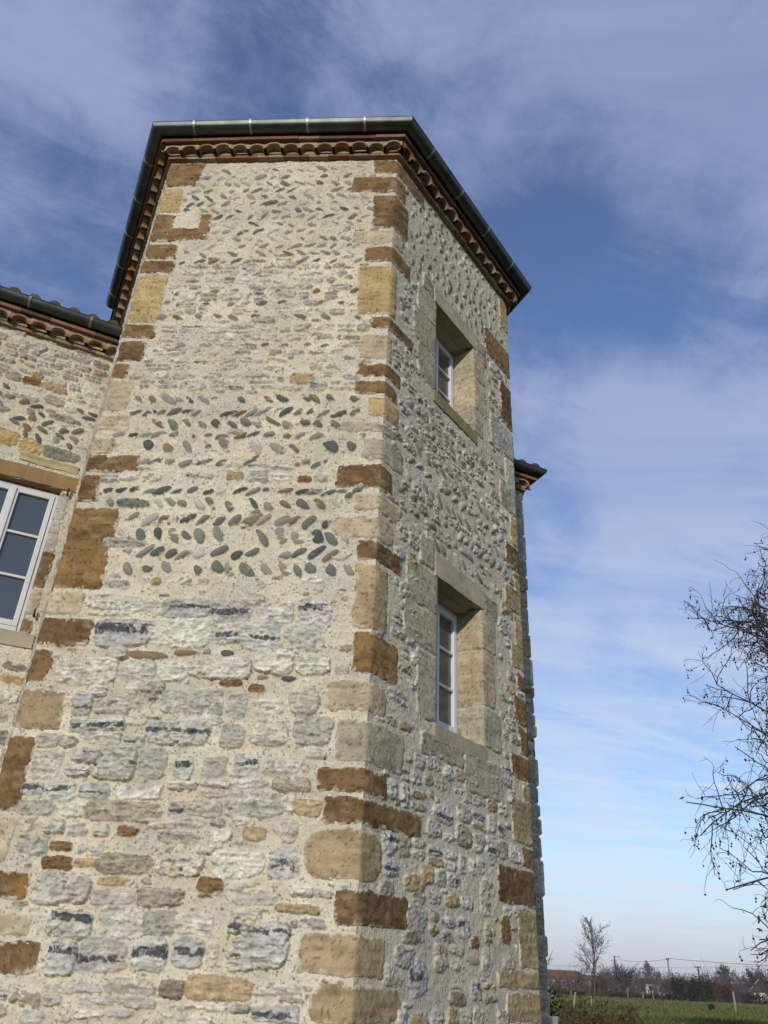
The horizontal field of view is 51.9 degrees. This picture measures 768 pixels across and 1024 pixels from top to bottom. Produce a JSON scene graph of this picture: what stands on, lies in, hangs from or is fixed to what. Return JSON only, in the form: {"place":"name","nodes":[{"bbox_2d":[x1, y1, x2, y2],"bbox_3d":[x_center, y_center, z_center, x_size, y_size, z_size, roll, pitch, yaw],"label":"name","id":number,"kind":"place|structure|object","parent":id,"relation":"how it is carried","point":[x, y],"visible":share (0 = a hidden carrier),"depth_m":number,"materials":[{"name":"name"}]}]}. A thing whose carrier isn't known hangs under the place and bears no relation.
{"place":"outdoors","nodes":[
{"label":"outdoors","id":0,"kind":"place"},
{"bbox_2d":[0,0,767,983],"label":"sky","id":1,"kind":"structure","parent":0,"point":[616,151],"materials":[{"name":"blue"}]},
{"bbox_2d":[554,965,751,967],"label":"power cable","id":2,"kind":"object","parent":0,"point":[639,967],"visible":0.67,"depth_m":260.65,"materials":[{"name":"black metal"}]},
{"bbox_2d":[548,988,767,1023],"bbox_3d":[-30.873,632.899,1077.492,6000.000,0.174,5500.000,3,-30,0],"label":"ground","id":3,"kind":"structure","parent":0,"point":[739,1002],"depth_m":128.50,"materials":[{"name":"green plant"}]},
{"bbox_2d":[0,116,541,1023],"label":"stone tower","id":4,"kind":"structure","parent":3,"relation":"on","point":[264,756],"depth_m":6.12,"materials":[{"name":"beige stone"}]},
{"bbox_2d":[433,286,476,444],"bbox_3d":[0.612,-1.504,8.416,0.386,1.529,0.880,-18,-36,31],"label":"window","id":5,"kind":"structure","parent":4,"relation":"in","point":[454,336],"depth_m":8.64,"materials":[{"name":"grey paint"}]},
{"bbox_2d":[433,553,486,761],"bbox_3d":[0.511,1.284,6.837,0.385,1.618,0.860,-18,-36,31],"label":"window","id":6,"kind":"structure","parent":4,"relation":"in","point":[458,594],"depth_m":7.02,"materials":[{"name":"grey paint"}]},
{"bbox_2d":[0,284,552,1023],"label":"stone house","id":7,"kind":"structure","parent":3,"relation":"on","point":[56,360],"depth_m":8.14,"materials":[{"name":"beige stone"}]},
{"bbox_2d":[0,459,79,648],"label":"window","id":8,"kind":"structure","parent":7,"relation":"in","point":[27,509],"depth_m":7.64,"materials":[{"name":"white paint"}]},
{"bbox_2d":[551,1016,557,1023],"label":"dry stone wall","id":9,"kind":"structure","parent":3,"relation":"on","point":[554,1019],"depth_m":7.82,"materials":[{"name":"grey stone"}]},
{"bbox_2d":[551,989,584,995],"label":"shrub","id":10,"kind":"object","parent":3,"relation":"on","point":[572,992],"visible":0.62,"depth_m":125.40,"materials":[{"name":"green plant"}]},
{"bbox_2d":[547,969,589,987],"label":"farmhouse","id":11,"kind":"object","parent":3,"relation":"on","point":[555,972],"visible":0.05,"depth_m":277.99,"materials":[{"name":"brown tile"}]},
{"bbox_2d":[574,967,587,985],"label":"bare tree","id":12,"kind":"object","parent":3,"relation":"on","point":[581,973],"visible":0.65,"depth_m":176.94,"materials":[{"name":"grey plant"}]},
{"bbox_2d":[573,915,612,996],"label":"bare tree","id":13,"kind":"object","parent":3,"relation":"on","point":[592,944],"visible":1,"depth_m":119.06,"materials":[{"name":"brown plant"}]},
{"bbox_2d":[589,975,607,996],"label":"shrub","id":14,"kind":"object","parent":3,"relation":"on","point":[603,986],"visible":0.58,"depth_m":125.06,"materials":[{"name":"brown plant"}]},
{"bbox_2d":[548,975,649,1023],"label":"bramble bush","id":15,"kind":"object","parent":3,"relation":"on","point":[572,1009],"visible":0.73,"depth_m":9.74,"materials":[{"name":"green plant"}]},
{"bbox_2d":[596,989,606,996],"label":"shrub","id":16,"kind":"object","parent":3,"relation":"on","point":[604,993],"visible":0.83,"depth_m":120.93,"materials":[{"name":"green plant"}]},
{"bbox_2d":[598,967,613,983],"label":"bare tree","id":17,"kind":"object","parent":3,"relation":"on","point":[605,975],"visible":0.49,"depth_m":167.85,"materials":[{"name":"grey plant"}]},
{"bbox_2d":[564,993,664,1023],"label":"bramble bush","id":18,"kind":"object","parent":3,"relation":"on","point":[611,1012],"visible":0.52,"depth_m":11.65,"materials":[{"name":"brown plant"}]},
{"bbox_2d":[603,962,636,992],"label":"bare tree","id":19,"kind":"object","parent":3,"relation":"on","point":[626,977],"visible":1,"depth_m":137.49,"materials":[{"name":"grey plant"}]},
{"bbox_2d":[607,990,638,997],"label":"shrub","id":20,"kind":"object","parent":3,"relation":"on","point":[618,994],"visible":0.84,"depth_m":123.54,"materials":[{"name":"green plant"}]},
{"bbox_2d":[634,968,646,980],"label":"bare tree","id":21,"kind":"object","parent":3,"relation":"on","point":[639,973],"visible":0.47,"depth_m":216.11,"materials":[{"name":"grey plant"}]},
{"bbox_2d":[642,960,655,977],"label":"bare tree","id":22,"kind":"object","parent":3,"relation":"on","point":[646,966],"visible":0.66,"depth_m":223.46,"materials":[{"name":"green plant"}]},
{"bbox_2d":[635,974,664,995],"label":"farmhouse","id":23,"kind":"object","parent":3,"relation":"on","point":[650,979],"visible":0.17,"depth_m":196.28,"materials":[{"name":"tile"}]},
{"bbox_2d":[631,991,673,999],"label":"shrub","id":24,"kind":"object","parent":3,"relation":"on","point":[650,996],"visible":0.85,"depth_m":119.27,"materials":[{"name":"brown plant"}]},
{"bbox_2d":[649,967,662,978],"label":"bare tree","id":25,"kind":"object","parent":3,"relation":"on","point":[655,976],"visible":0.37,"depth_m":210.98,"materials":[{"name":"grey plant"}]},
{"bbox_2d":[548,958,767,1002],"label":"thicket","id":26,"kind":"object","parent":3,"relation":"on","point":[568,982],"visible":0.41,"depth_m":158.44,"materials":[{"name":"brown plant"}]},
{"bbox_2d":[658,979,668,993],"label":"bare tree","id":27,"kind":"object","parent":3,"relation":"on","point":[664,988],"visible":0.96,"depth_m":139.03,"materials":[{"name":"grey plant"}]},
{"bbox_2d":[666,958,672,999],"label":"utility pole","id":28,"kind":"object","parent":3,"relation":"on","point":[667,959],"visible":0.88,"depth_m":123.80,"materials":[{"name":"wood"}]},
{"bbox_2d":[668,958,767,965],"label":"power cable","id":29,"kind":"object","parent":28,"relation":"attached to","point":[716,962],"visible":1,"depth_m":118.95,"materials":[{"name":"grey metal"}]},
{"bbox_2d":[666,972,700,1001],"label":"shrub","id":30,"kind":"object","parent":3,"relation":"on","point":[679,988],"visible":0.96,"depth_m":115.22,"materials":[{"name":"green plant"}]},
{"bbox_2d":[691,974,714,1002],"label":"shrub","id":31,"kind":"object","parent":3,"relation":"on","point":[703,986],"visible":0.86,"depth_m":116.35,"materials":[{"name":"green plant"}]},
{"bbox_2d":[708,1003,714,1009],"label":"shrub","id":32,"kind":"object","parent":3,"relation":"on","point":[710,1006],"visible":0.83,"depth_m":67.20,"materials":[{"name":"green plant"}]},
{"bbox_2d":[708,977,735,1002],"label":"shrub","id":33,"kind":"object","parent":3,"relation":"on","point":[727,991],"visible":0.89,"depth_m":120.11,"materials":[{"name":"brown plant"}]},
{"bbox_2d":[680,521,767,985],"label":"plane tree","id":34,"kind":"object","parent":3,"relation":"on","point":[761,623],"visible":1,"depth_m":19.43,"materials":[{"name":"brown plant"}]},
{"bbox_2d":[716,964,735,998],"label":"bare tree","id":35,"kind":"object","parent":3,"relation":"on","point":[725,969],"visible":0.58,"depth_m":173.71,"materials":[{"name":"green plant"}]},
{"bbox_2d":[732,991,736,1010],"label":"fence post","id":36,"kind":"object","parent":3,"relation":"on","point":[734,1001],"visible":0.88,"depth_m":67.45,"materials":[{"name":"wood"}]},
{"bbox_2d":[732,970,754,990],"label":"bare tree","id":37,"kind":"object","parent":3,"relation":"on","point":[745,978],"visible":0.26,"depth_m":208.36,"materials":[{"name":"grey plant"}]},
{"bbox_2d":[738,965,765,989],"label":"bare tree","id":38,"kind":"object","parent":3,"relation":"on","point":[750,976],"visible":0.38,"depth_m":151.44,"materials":[{"name":"grey plant"}]},
{"bbox_2d":[741,992,767,1005],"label":"shrub","id":39,"kind":"object","parent":3,"relation":"on","point":[750,998],"visible":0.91,"depth_m":110.40,"materials":[{"name":"brown plant"}]},
{"bbox_2d":[748,979,767,1002],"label":"farmhouse","id":40,"kind":"object","parent":3,"relation":"on","point":[757,984],"visible":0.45,"depth_m":144.61,"materials":[{"name":"tile"}]},
{"bbox_2d":[754,960,767,994],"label":"bare tree","id":41,"kind":"object","parent":3,"relation":"on","point":[763,980],"visible":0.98,"depth_m":118.78,"materials":[{"name":"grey plant"}]}
]}

